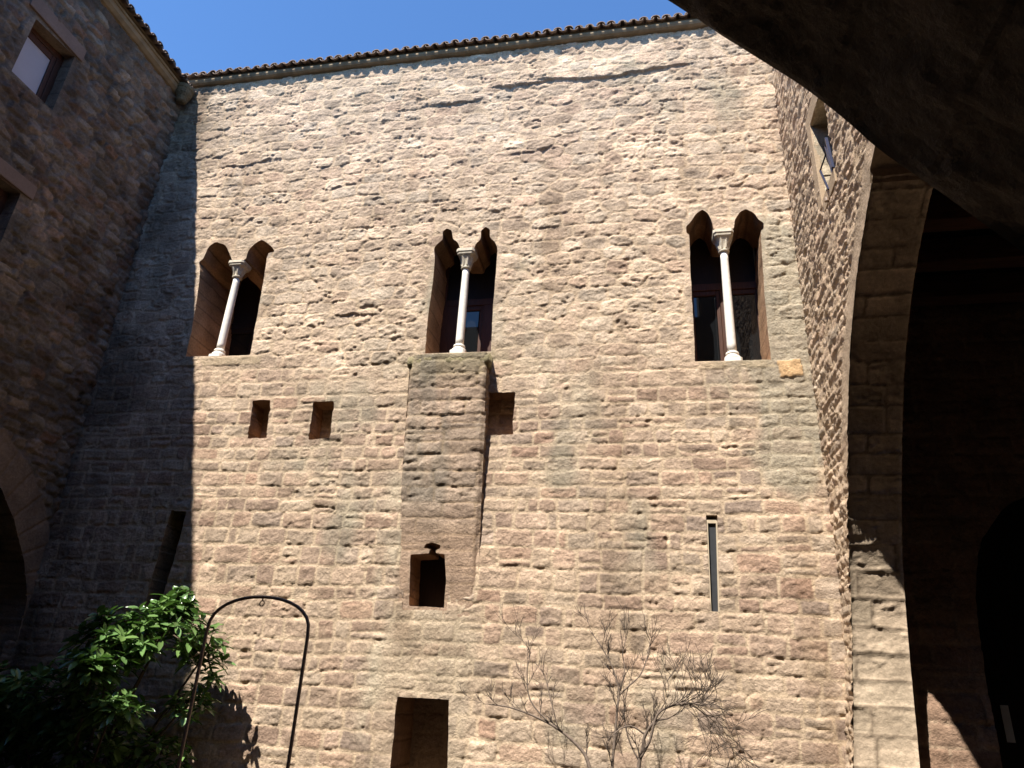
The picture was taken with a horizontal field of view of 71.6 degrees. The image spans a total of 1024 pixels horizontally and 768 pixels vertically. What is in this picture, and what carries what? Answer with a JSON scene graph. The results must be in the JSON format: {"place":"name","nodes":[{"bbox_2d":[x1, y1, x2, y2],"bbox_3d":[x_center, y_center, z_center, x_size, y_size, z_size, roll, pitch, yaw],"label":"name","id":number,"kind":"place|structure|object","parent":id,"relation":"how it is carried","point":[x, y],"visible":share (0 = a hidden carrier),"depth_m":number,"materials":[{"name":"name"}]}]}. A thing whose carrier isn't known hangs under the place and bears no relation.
{"place":"outdoors","nodes":[
{"label":"outdoors","id":0,"kind":"place"},
{"bbox_2d":[0,0,196,655],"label":"shaded building","id":1,"kind":"structure","parent":0,"point":[95,95],"depth_m":11.99,"materials":[{"name":"stone"}]},
{"bbox_2d":[0,157,36,214],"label":"window","id":2,"kind":"structure","parent":1,"relation":"in","point":[8,173],"depth_m":11.15,"materials":[{"name":"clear glass"}]},
{"bbox_2d":[12,0,85,102],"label":"window","id":3,"kind":"structure","parent":1,"relation":"in","point":[38,64],"depth_m":11.94,"materials":[{"name":"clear glass"}]},
{"bbox_2d":[129,0,685,74],"label":"sky","id":4,"kind":"structure","parent":0,"point":[200,35],"materials":[{"name":"blue"}]},
{"bbox_2d":[0,12,853,767],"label":"stone building","id":5,"kind":"structure","parent":0,"point":[422,364],"depth_m":11.15,"materials":[{"name":"stone"}]},
{"bbox_2d":[209,259,261,355],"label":"window","id":6,"kind":"structure","parent":5,"relation":"in","point":[244,300],"depth_m":13.94,"materials":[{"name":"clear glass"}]},
{"bbox_2d":[439,247,496,352],"bbox_3d":[-0.760,-1.592,12.446,1.254,2.750,0.864,-2,-24,11],"label":"window","id":7,"kind":"structure","parent":5,"relation":"in","point":[466,326],"depth_m":12.63,"materials":[{"name":"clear glass"}]},
{"bbox_2d":[707,520,719,611],"bbox_3d":[2.708,2.434,9.521,0.167,1.227,0.050,-2,-24,11],"label":"slit window","id":8,"kind":"structure","parent":5,"relation":"in","point":[712,537],"depth_m":9.54,"materials":[{"name":"grey glass"}]},
{"bbox_2d":[690,228,761,361],"bbox_3d":[3.490,-1.570,11.568,1.320,3.070,0.864,-2,-24,11],"label":"window","id":9,"kind":"structure","parent":5,"relation":"in","point":[724,287],"depth_m":11.79,"materials":[{"name":"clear glass"}]},
{"bbox_2d":[771,67,1023,767],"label":"arcade building","id":10,"kind":"structure","parent":0,"point":[911,286],"depth_m":8.90,"materials":[{"name":"stone"}]},
{"bbox_2d":[806,94,836,212],"bbox_3d":[4.251,-3.166,9.296,0.499,1.820,1.120,-2,-24,11],"label":"window","id":11,"kind":"structure","parent":10,"relation":"in","point":[823,197],"depth_m":9.53,"materials":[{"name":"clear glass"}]},
{"bbox_2d":[975,498,1023,767],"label":"door","id":12,"kind":"structure","parent":10,"relation":"in","point":[999,598],"depth_m":9.06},
{"bbox_2d":[998,704,1016,743],"bbox_3d":[6.002,4.115,8.600,0.110,0.430,0.018,-2,-24,11],"label":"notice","id":13,"kind":"object","parent":10,"relation":"attached to","point":[1007,724],"visible":1,"depth_m":8.59,"materials":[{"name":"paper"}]},
{"label":"ground","id":14,"kind":"structure","parent":0,"visible":0},
{"bbox_2d":[0,586,236,767],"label":"evergreen shrub","id":15,"kind":"object","parent":14,"relation":"on","point":[57,727],"visible":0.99,"depth_m":9.04,"materials":[{"name":"green plant"}]},
{"bbox_2d":[176,595,309,767],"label":"iron arch","id":16,"kind":"structure","parent":14,"relation":"on","point":[298,607],"depth_m":7.56,"materials":[{"name":"black metal"}]},
{"bbox_2d":[458,595,772,767],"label":"bare shrub","id":17,"kind":"object","parent":14,"relation":"on","point":[655,720],"visible":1,"depth_m":8.01,"materials":[{"name":"brown plant"}]},
{"bbox_2d":[668,0,1023,252],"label":"gallery building","id":18,"kind":"structure","parent":14,"relation":"on","point":[930,92],"depth_m":2.09,"materials":[{"name":"stone"}]}
]}

